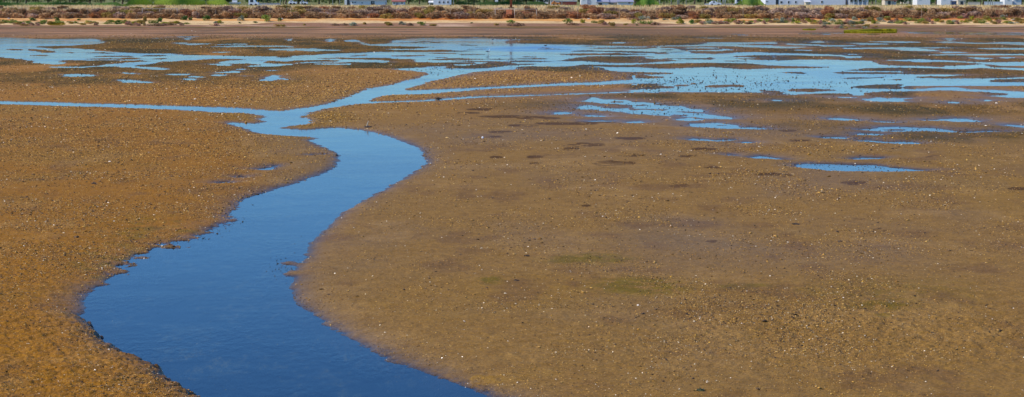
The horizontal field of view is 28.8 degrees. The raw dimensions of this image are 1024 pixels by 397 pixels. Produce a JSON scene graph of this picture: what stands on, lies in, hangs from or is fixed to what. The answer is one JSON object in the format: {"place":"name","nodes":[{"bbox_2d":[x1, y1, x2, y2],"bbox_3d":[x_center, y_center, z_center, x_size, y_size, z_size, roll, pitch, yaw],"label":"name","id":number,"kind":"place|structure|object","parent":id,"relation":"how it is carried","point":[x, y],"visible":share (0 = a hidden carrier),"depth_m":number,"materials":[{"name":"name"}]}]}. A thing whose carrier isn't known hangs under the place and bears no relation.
{"place":"outdoors","nodes":[
{"label":"outdoors","id":0,"kind":"place"},
{"bbox_2d":[0,0,1023,396],"bbox_3d":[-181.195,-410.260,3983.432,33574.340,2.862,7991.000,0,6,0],"label":"ground","id":1,"kind":"structure","parent":0,"point":[188,318],"depth_m":40.80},
{"bbox_2d":[0,12,10,17],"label":"saltbush","id":2,"kind":"object","parent":1,"relation":"on","point":[6,14],"visible":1,"depth_m":290.00,"materials":[{"name":"brown plant"}]},
{"bbox_2d":[9,12,24,17],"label":"saltbush","id":3,"kind":"object","parent":1,"relation":"on","point":[17,15],"visible":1,"depth_m":290.16,"materials":[{"name":"brown plant"}]},
{"bbox_2d":[26,9,45,14],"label":"saltbush","id":4,"kind":"object","parent":1,"relation":"on","point":[33,11],"visible":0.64,"depth_m":292.49,"materials":[{"name":"brown plant"}]},
{"bbox_2d":[36,13,49,18],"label":"saltbush","id":5,"kind":"object","parent":1,"relation":"on","point":[43,15],"visible":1,"depth_m":288.86,"materials":[{"name":"brown plant"}]},
{"bbox_2d":[0,1,122,5],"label":"hedge","id":6,"kind":"object","parent":1,"relation":"on","point":[55,3],"visible":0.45,"depth_m":572.59,"materials":[{"name":"green plant"}]},
{"bbox_2d":[62,12,77,18],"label":"saltbush","id":7,"kind":"object","parent":1,"relation":"on","point":[67,15],"visible":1,"depth_m":289.45,"materials":[{"name":"brown plant"}]},
{"bbox_2d":[88,11,100,17],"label":"saltbush","id":8,"kind":"object","parent":1,"relation":"on","point":[94,14],"visible":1,"depth_m":289.86,"materials":[{"name":"brown plant"}]},
{"bbox_2d":[100,11,115,17],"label":"saltbush","id":9,"kind":"object","parent":1,"relation":"on","point":[108,13],"visible":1,"depth_m":290.24,"materials":[{"name":"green plant"}]},
{"bbox_2d":[113,11,125,17],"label":"saltbush","id":10,"kind":"object","parent":1,"relation":"on","point":[118,14],"visible":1,"depth_m":289.72,"materials":[{"name":"brown plant"}]},
{"bbox_2d":[125,12,137,18],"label":"saltbush","id":11,"kind":"object","parent":1,"relation":"on","point":[132,15],"visible":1,"depth_m":288.95,"materials":[{"name":"plant"}]},
{"bbox_2d":[144,7,163,11],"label":"saltbush","id":12,"kind":"object","parent":1,"relation":"on","point":[153,9],"visible":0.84,"depth_m":295.38,"materials":[{"name":"plant"}]},
{"bbox_2d":[147,12,163,17],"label":"saltbush","id":13,"kind":"object","parent":1,"relation":"on","point":[155,15],"visible":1,"depth_m":289.86,"materials":[{"name":"brown plant"}]},
{"bbox_2d":[123,0,230,5],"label":"reed belt","id":14,"kind":"object","parent":1,"relation":"on","point":[178,2],"visible":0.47,"depth_m":561.98,"materials":[{"name":"green plant"}]},
{"bbox_2d":[168,13,186,18],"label":"saltbush","id":15,"kind":"object","parent":1,"relation":"on","point":[178,16],"visible":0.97,"depth_m":288.74,"materials":[{"name":"plant"}]},
{"bbox_2d":[180,9,198,15],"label":"saltbush","id":16,"kind":"object","parent":1,"relation":"on","point":[188,12],"visible":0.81,"depth_m":292.06,"materials":[{"name":"plant"}]},
{"bbox_2d":[207,8,221,14],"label":"saltbush","id":17,"kind":"object","parent":1,"relation":"on","point":[212,11],"visible":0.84,"depth_m":292.46,"materials":[{"name":"plant"}]},
{"bbox_2d":[219,11,233,18],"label":"saltbush","id":18,"kind":"object","parent":1,"relation":"on","point":[228,14],"visible":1,"depth_m":288.76,"materials":[{"name":"plant"}]},
{"bbox_2d":[242,8,258,15],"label":"saltbush","id":19,"kind":"object","parent":1,"relation":"on","point":[254,10],"visible":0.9,"depth_m":291.77,"materials":[{"name":"plant"}]},
{"bbox_2d":[248,0,258,5],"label":"parked van","id":20,"kind":"object","parent":1,"relation":"on","point":[253,2],"visible":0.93,"depth_m":572.43,"materials":[{"name":"white paint"}]},
{"bbox_2d":[249,12,262,17],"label":"saltbush","id":21,"kind":"object","parent":1,"relation":"on","point":[256,14],"visible":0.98,"depth_m":289.53,"materials":[{"name":"plant"}]},
{"bbox_2d":[256,5,272,11],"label":"saltbush","id":22,"kind":"object","parent":1,"relation":"on","point":[262,8],"visible":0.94,"depth_m":295.03,"materials":[{"name":"plant"}]},
{"bbox_2d":[274,11,287,17],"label":"saltbush","id":23,"kind":"object","parent":1,"relation":"on","point":[282,15],"visible":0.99,"depth_m":288.93,"materials":[{"name":"plant"}]},
{"bbox_2d":[285,11,298,17],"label":"saltbush","id":24,"kind":"object","parent":1,"relation":"on","point":[290,14],"visible":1,"depth_m":289.18,"materials":[{"name":"plant"}]},
{"bbox_2d":[287,9,305,14],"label":"saltbush","id":25,"kind":"object","parent":1,"relation":"on","point":[300,11],"visible":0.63,"depth_m":292.39,"materials":[{"name":"plant"}]},
{"bbox_2d":[305,12,319,17],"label":"saltbush","id":26,"kind":"object","parent":1,"relation":"on","point":[310,15],"visible":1,"depth_m":289.65,"materials":[{"name":"brown plant"}]},
{"bbox_2d":[305,8,322,12],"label":"saltbush","id":27,"kind":"object","parent":1,"relation":"on","point":[318,10],"visible":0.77,"depth_m":294.64,"materials":[{"name":"brown plant"}]},
{"bbox_2d":[318,12,335,17],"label":"saltbush","id":28,"kind":"object","parent":1,"relation":"on","point":[323,15],"visible":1,"depth_m":289.71,"materials":[{"name":"brown plant"}]},
{"bbox_2d":[346,12,364,17],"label":"saltbush","id":29,"kind":"object","parent":1,"relation":"on","point":[351,14],"visible":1,"depth_m":289.47,"materials":[{"name":"brown plant"}]},
{"bbox_2d":[350,0,386,4],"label":"farm building","id":30,"kind":"structure","parent":1,"relation":"on","point":[368,2],"depth_m":607.07,"materials":[{"name":"white paint"}]},
{"bbox_2d":[0,65,743,194],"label":"golden grit","id":31,"kind":"object","parent":1,"relation":"on","point":[267,88],"visible":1,"depth_m":89.47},
{"bbox_2d":[365,6,382,10],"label":"saltbush","id":32,"kind":"object","parent":1,"relation":"on","point":[374,8],"visible":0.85,"depth_m":295.57,"materials":[{"name":"brown plant"}]},
{"bbox_2d":[378,8,392,14],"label":"saltbush","id":33,"kind":"object","parent":1,"relation":"on","point":[386,10],"visible":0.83,"depth_m":291.87,"materials":[{"name":"brown plant"}]},
{"bbox_2d":[379,13,395,18],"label":"saltbush","id":34,"kind":"object","parent":1,"relation":"on","point":[387,15],"visible":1,"depth_m":289.13,"materials":[{"name":"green plant"}]},
{"bbox_2d":[391,0,405,4],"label":"tiled house","id":35,"kind":"structure","parent":1,"relation":"on","point":[399,2],"depth_m":607.09,"materials":[{"name":"red paint"}]},
{"bbox_2d":[390,11,410,17],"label":"saltbush","id":36,"kind":"object","parent":1,"relation":"on","point":[403,14],"visible":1,"depth_m":288.97,"materials":[{"name":"brown plant"}]},
{"bbox_2d":[424,12,438,17],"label":"saltbush","id":37,"kind":"object","parent":1,"relation":"on","point":[434,15],"visible":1,"depth_m":289.28,"materials":[{"name":"brown plant"}]},
{"bbox_2d":[433,0,451,4],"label":"white house","id":38,"kind":"structure","parent":1,"relation":"on","point":[442,2],"depth_m":607.07,"materials":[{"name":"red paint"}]},
{"bbox_2d":[442,13,454,18],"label":"saltbush","id":39,"kind":"object","parent":1,"relation":"on","point":[445,15],"visible":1,"depth_m":289.00,"materials":[{"name":"brown plant"}]},
{"bbox_2d":[445,8,463,13],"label":"saltbush","id":40,"kind":"object","parent":1,"relation":"on","point":[456,10],"visible":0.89,"depth_m":294.57,"materials":[{"name":"brown plant"}]},
{"bbox_2d":[454,12,469,18],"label":"saltbush","id":41,"kind":"object","parent":1,"relation":"on","point":[462,15],"visible":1,"depth_m":288.94,"materials":[{"name":"brown plant"}]},
{"bbox_2d":[467,6,479,11],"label":"saltbush","id":42,"kind":"object","parent":1,"relation":"on","point":[472,8],"visible":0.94,"depth_m":295.98,"materials":[{"name":"brown plant"}]},
{"bbox_2d":[468,12,485,18],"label":"saltbush","id":43,"kind":"object","parent":1,"relation":"on","point":[478,14],"visible":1,"depth_m":289.06,"materials":[{"name":"brown plant"}]},
{"bbox_2d":[490,13,501,18],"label":"saltbush","id":44,"kind":"object","parent":1,"relation":"on","point":[494,16],"visible":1,"depth_m":289.01,"materials":[{"name":"brown plant"}]},
{"bbox_2d":[450,1,547,5],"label":"hedge","id":45,"kind":"object","parent":1,"relation":"on","point":[503,3],"visible":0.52,"depth_m":582.35,"materials":[{"name":"green plant"}]},
{"bbox_2d":[493,9,505,14],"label":"saltbush","id":46,"kind":"object","parent":1,"relation":"on","point":[500,11],"visible":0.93,"depth_m":292.87,"materials":[{"name":"brown plant"}]},
{"bbox_2d":[506,0,513,17],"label":"rusty mast","id":47,"kind":"object","parent":1,"relation":"on","point":[509,11],"visible":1,"depth_m":289.47,"materials":[{"name":"metal"}]},
{"bbox_2d":[0,115,1021,396],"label":"dark grit","id":48,"kind":"object","parent":1,"relation":"on","point":[408,317],"visible":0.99,"depth_m":34.95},
{"bbox_2d":[0,28,1023,396],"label":"mud clods","id":49,"kind":"object","parent":1,"relation":"on","point":[232,168],"visible":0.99,"depth_m":44.48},
{"bbox_2d":[0,34,1023,143],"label":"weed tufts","id":50,"kind":"object","parent":1,"relation":"on","point":[1001,72],"visible":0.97,"depth_m":138.56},
{"bbox_2d":[0,38,1023,393],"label":"white shells","id":51,"kind":"object","parent":1,"relation":"on","point":[602,216],"visible":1,"depth_m":43.81},
{"bbox_2d":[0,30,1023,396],"bbox_3d":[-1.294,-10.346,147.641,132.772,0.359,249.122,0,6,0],"label":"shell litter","id":52,"kind":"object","parent":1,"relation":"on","point":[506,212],"visible":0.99,"depth_m":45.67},
{"bbox_2d":[515,12,524,18],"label":"saltbush","id":53,"kind":"object","parent":1,"relation":"on","point":[520,15],"visible":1,"depth_m":289.10,"materials":[{"name":"brown plant"}]},
{"bbox_2d":[524,6,537,12],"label":"saltbush","id":54,"kind":"object","parent":1,"relation":"on","point":[528,8],"visible":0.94,"depth_m":295.73,"materials":[{"name":"brown plant"}]},
{"bbox_2d":[525,12,538,18],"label":"saltbush","id":55,"kind":"object","parent":1,"relation":"on","point":[528,15],"visible":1,"depth_m":289.64,"materials":[{"name":"brown plant"}]},
{"bbox_2d":[538,11,557,18],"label":"saltbush","id":56,"kind":"object","parent":1,"relation":"on","point":[545,14],"visible":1,"depth_m":289.30,"materials":[{"name":"brown plant"}]},
{"bbox_2d":[559,1,576,4],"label":"garage","id":57,"kind":"structure","parent":1,"relation":"on","point":[569,2],"depth_m":607.06,"materials":[{"name":"brown brick"}]},
{"bbox_2d":[580,0,596,4],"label":"white house","id":58,"kind":"structure","parent":1,"relation":"on","point":[590,2],"depth_m":607.07,"materials":[{"name":"paint"}]},
{"bbox_2d":[581,13,597,17],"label":"saltbush","id":59,"kind":"object","parent":1,"relation":"on","point":[591,15],"visible":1,"depth_m":290.11,"materials":[{"name":"brown plant"}]},
{"bbox_2d":[597,0,608,4],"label":"grey shed","id":60,"kind":"structure","parent":1,"relation":"on","point":[602,2],"depth_m":607.14,"materials":[{"name":"white paint"}]},
{"bbox_2d":[597,13,616,18],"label":"saltbush","id":61,"kind":"object","parent":1,"relation":"on","point":[607,16],"visible":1,"depth_m":288.86,"materials":[{"name":"brown plant"}]},
{"bbox_2d":[616,0,633,4],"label":"greenhouse shed","id":62,"kind":"structure","parent":1,"relation":"on","point":[624,2],"depth_m":607.13,"materials":[{"name":"white paint"}]},
{"bbox_2d":[620,12,632,17],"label":"saltbush","id":63,"kind":"object","parent":1,"relation":"on","point":[625,15],"visible":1,"depth_m":289.90,"materials":[{"name":"brown plant"}]},
{"bbox_2d":[634,0,661,5],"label":"bush","id":64,"kind":"object","parent":1,"relation":"on","point":[646,2],"visible":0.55,"depth_m":560.92,"materials":[{"name":"green plant"}]},
{"bbox_2d":[642,13,655,18],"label":"saltbush","id":65,"kind":"object","parent":1,"relation":"on","point":[651,15],"visible":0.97,"depth_m":288.86,"materials":[{"name":"brown plant"}]},
{"bbox_2d":[655,9,668,16],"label":"saltbush","id":66,"kind":"object","parent":1,"relation":"on","point":[662,11],"visible":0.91,"depth_m":291.44,"materials":[{"name":"brown plant"}]},
{"bbox_2d":[658,13,675,17],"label":"saltbush","id":67,"kind":"object","parent":1,"relation":"on","point":[665,15],"visible":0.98,"depth_m":289.64,"materials":[{"name":"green plant"}]},
{"bbox_2d":[670,9,684,14],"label":"saltbush","id":68,"kind":"object","parent":1,"relation":"on","point":[680,12],"visible":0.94,"depth_m":291.93,"materials":[{"name":"brown plant"}]},
{"bbox_2d":[670,6,686,11],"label":"saltbush","id":69,"kind":"object","parent":1,"relation":"on","point":[684,8],"visible":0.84,"depth_m":295.54,"materials":[{"name":"brown plant"}]},
{"bbox_2d":[688,11,699,18],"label":"saltbush","id":70,"kind":"object","parent":1,"relation":"on","point":[695,16],"visible":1,"depth_m":288.87,"materials":[{"name":"brown plant"}]},
{"bbox_2d":[696,9,715,15],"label":"saltbush","id":71,"kind":"object","parent":1,"relation":"on","point":[709,12],"visible":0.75,"depth_m":291.87,"materials":[{"name":"brown plant"}]},
{"bbox_2d":[715,12,731,18],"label":"saltbush","id":72,"kind":"object","parent":1,"relation":"on","point":[724,14],"visible":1,"depth_m":289.45,"materials":[{"name":"brown plant"}]},
{"bbox_2d":[738,8,754,13],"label":"saltbush","id":73,"kind":"object","parent":1,"relation":"on","point":[741,11],"visible":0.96,"depth_m":292.42,"materials":[{"name":"brown plant"}]},
{"bbox_2d":[741,13,759,17],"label":"saltbush","id":74,"kind":"object","parent":1,"relation":"on","point":[750,15],"visible":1,"depth_m":289.57,"materials":[{"name":"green plant"}]},
{"bbox_2d":[735,0,765,5],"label":"bush","id":75,"kind":"object","parent":1,"relation":"on","point":[751,2],"visible":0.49,"depth_m":566.30,"materials":[{"name":"green plant"}]},
{"bbox_2d":[754,6,768,11],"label":"saltbush","id":76,"kind":"object","parent":1,"relation":"on","point":[761,8],"visible":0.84,"depth_m":295.82,"materials":[{"name":"brown plant"}]},
{"bbox_2d":[756,13,770,17],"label":"saltbush","id":77,"kind":"object","parent":1,"relation":"on","point":[766,15],"visible":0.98,"depth_m":289.06,"materials":[{"name":"brown plant"}]},
{"bbox_2d":[772,12,787,18],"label":"saltbush","id":78,"kind":"object","parent":1,"relation":"on","point":[780,15],"visible":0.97,"depth_m":289.09,"materials":[{"name":"brown plant"}]},
{"bbox_2d":[792,12,802,18],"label":"saltbush","id":79,"kind":"object","parent":1,"relation":"on","point":[797,15],"visible":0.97,"depth_m":288.70,"materials":[{"name":"brown plant"}]},
{"bbox_2d":[793,8,809,12],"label":"saltbush","id":80,"kind":"object","parent":1,"relation":"on","point":[806,10],"visible":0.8,"depth_m":294.97,"materials":[{"name":"brown plant"}]},
{"bbox_2d":[761,0,844,4],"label":"long hall","id":81,"kind":"structure","parent":1,"relation":"on","point":[801,2],"depth_m":607.07,"materials":[{"name":"white paint"}]},
{"bbox_2d":[801,12,813,17],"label":"saltbush","id":82,"kind":"object","parent":1,"relation":"on","point":[807,15],"visible":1,"depth_m":289.55,"materials":[{"name":"brown plant"}]},
{"bbox_2d":[811,13,822,18],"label":"saltbush","id":83,"kind":"object","parent":1,"relation":"on","point":[816,16],"visible":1,"depth_m":289.28,"materials":[{"name":"brown plant"}]},
{"bbox_2d":[823,13,834,17],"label":"saltbush","id":84,"kind":"object","parent":1,"relation":"on","point":[831,15],"visible":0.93,"depth_m":289.06,"materials":[{"name":"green plant"}]},
{"bbox_2d":[835,13,847,17],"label":"saltbush","id":85,"kind":"object","parent":1,"relation":"on","point":[839,15],"visible":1,"depth_m":288.98,"materials":[{"name":"brown plant"}]},
{"bbox_2d":[845,0,867,4],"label":"porch house","id":86,"kind":"structure","parent":1,"relation":"on","point":[857,2],"depth_m":607.07,"materials":[{"name":"white paint"}]},
{"bbox_2d":[853,11,869,17],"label":"saltbush","id":87,"kind":"object","parent":1,"relation":"on","point":[865,14],"visible":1,"depth_m":289.55,"materials":[{"name":"brown plant"}]},
{"bbox_2d":[844,29,897,32],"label":"cordgrass bed","id":88,"kind":"object","parent":1,"relation":"on","point":[872,31],"visible":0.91,"depth_m":240.20,"materials":[{"name":"green plant"}]},
{"bbox_2d":[864,6,880,10],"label":"saltbush","id":89,"kind":"object","parent":1,"relation":"on","point":[877,8],"visible":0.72,"depth_m":295.34,"materials":[{"name":"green plant"}]},
{"bbox_2d":[870,11,883,16],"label":"saltbush","id":90,"kind":"object","parent":1,"relation":"on","point":[877,14],"visible":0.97,"depth_m":289.62,"materials":[{"name":"brown plant"}]},
{"bbox_2d":[882,0,892,4],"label":"cream house","id":91,"kind":"structure","parent":1,"relation":"on","point":[887,2],"depth_m":607.09,"materials":[{"name":"beige paint"}]},
{"bbox_2d":[889,12,903,17],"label":"saltbush","id":92,"kind":"object","parent":1,"relation":"on","point":[897,14],"visible":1,"depth_m":289.75,"materials":[{"name":"brown plant"}]},
{"bbox_2d":[904,11,918,17],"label":"saltbush","id":93,"kind":"object","parent":1,"relation":"on","point":[912,14],"visible":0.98,"depth_m":289.96,"materials":[{"name":"brown plant"}]},
{"bbox_2d":[912,0,929,4],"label":"white block","id":94,"kind":"structure","parent":1,"relation":"on","point":[921,2],"depth_m":607.11,"materials":[{"name":"paint"}]},
{"bbox_2d":[931,14,946,18],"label":"saltbush","id":95,"kind":"object","parent":1,"relation":"on","point":[936,16],"visible":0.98,"depth_m":288.71,"materials":[{"name":"brown plant"}]},
{"bbox_2d":[937,0,950,4],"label":"white house","id":96,"kind":"structure","parent":1,"relation":"on","point":[944,2],"depth_m":607.11,"materials":[{"name":"paint"}]},
{"bbox_2d":[937,7,956,11],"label":"saltbush","id":97,"kind":"object","parent":1,"relation":"on","point":[946,9],"visible":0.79,"depth_m":295.16,"materials":[{"name":"beige plant"}]},
{"bbox_2d":[948,8,966,15],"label":"saltbush","id":98,"kind":"object","parent":1,"relation":"on","point":[959,11],"visible":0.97,"depth_m":291.75,"materials":[{"name":"brown plant"}]},
{"bbox_2d":[964,6,982,11],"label":"saltbush","id":99,"kind":"object","parent":1,"relation":"on","point":[972,9],"visible":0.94,"depth_m":295.11,"materials":[{"name":"brown plant"}]},
{"bbox_2d":[967,10,981,15],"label":"saltbush","id":100,"kind":"object","parent":1,"relation":"on","point":[974,13],"visible":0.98,"depth_m":292.20,"materials":[{"name":"brown plant"}]},
{"bbox_2d":[982,8,996,15],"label":"saltbush","id":101,"kind":"object","parent":1,"relation":"on","point":[991,12],"visible":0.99,"depth_m":291.77,"materials":[{"name":"brown plant"}]},
{"bbox_2d":[984,2,1002,4],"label":"garden wall","id":102,"kind":"structure","parent":1,"relation":"on","point":[994,3],"depth_m":601.03,"materials":[{"name":"white paint"}]},
{"bbox_2d":[998,9,1013,15],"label":"saltbush","id":103,"kind":"object","parent":1,"relation":"on","point":[1008,12],"visible":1,"depth_m":291.36,"materials":[{"name":"brown plant"}]},
{"bbox_2d":[1000,0,1011,4],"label":"white house","id":104,"kind":"structure","parent":1,"relation":"on","point":[1006,2],"depth_m":607.11,"materials":[{"name":"paint"}]},
{"bbox_2d":[1007,8,1023,14],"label":"saltbush","id":105,"kind":"object","parent":1,"relation":"on","point":[1016,11],"visible":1,"depth_m":292.16,"materials":[{"name":"brown plant"}]},
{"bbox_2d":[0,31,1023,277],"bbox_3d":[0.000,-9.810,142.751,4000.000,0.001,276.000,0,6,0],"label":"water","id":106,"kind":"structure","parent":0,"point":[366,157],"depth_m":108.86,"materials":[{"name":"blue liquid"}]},
{"bbox_2d":[177,67,977,267],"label":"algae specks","id":107,"kind":"object","parent":106,"relation":"on","point":[683,114],"visible":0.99,"depth_m":102.85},
{"bbox_2d":[0,4,1023,11],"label":"dry grass","id":108,"kind":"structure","parent":0,"point":[449,7],"depth_m":302.51,"materials":[{"name":"brown plant"}]},
{"bbox_2d":[0,7,1023,18],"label":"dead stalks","id":109,"kind":"object","parent":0,"point":[566,16],"visible":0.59,"depth_m":291.77,"materials":[{"name":"brown plant"}]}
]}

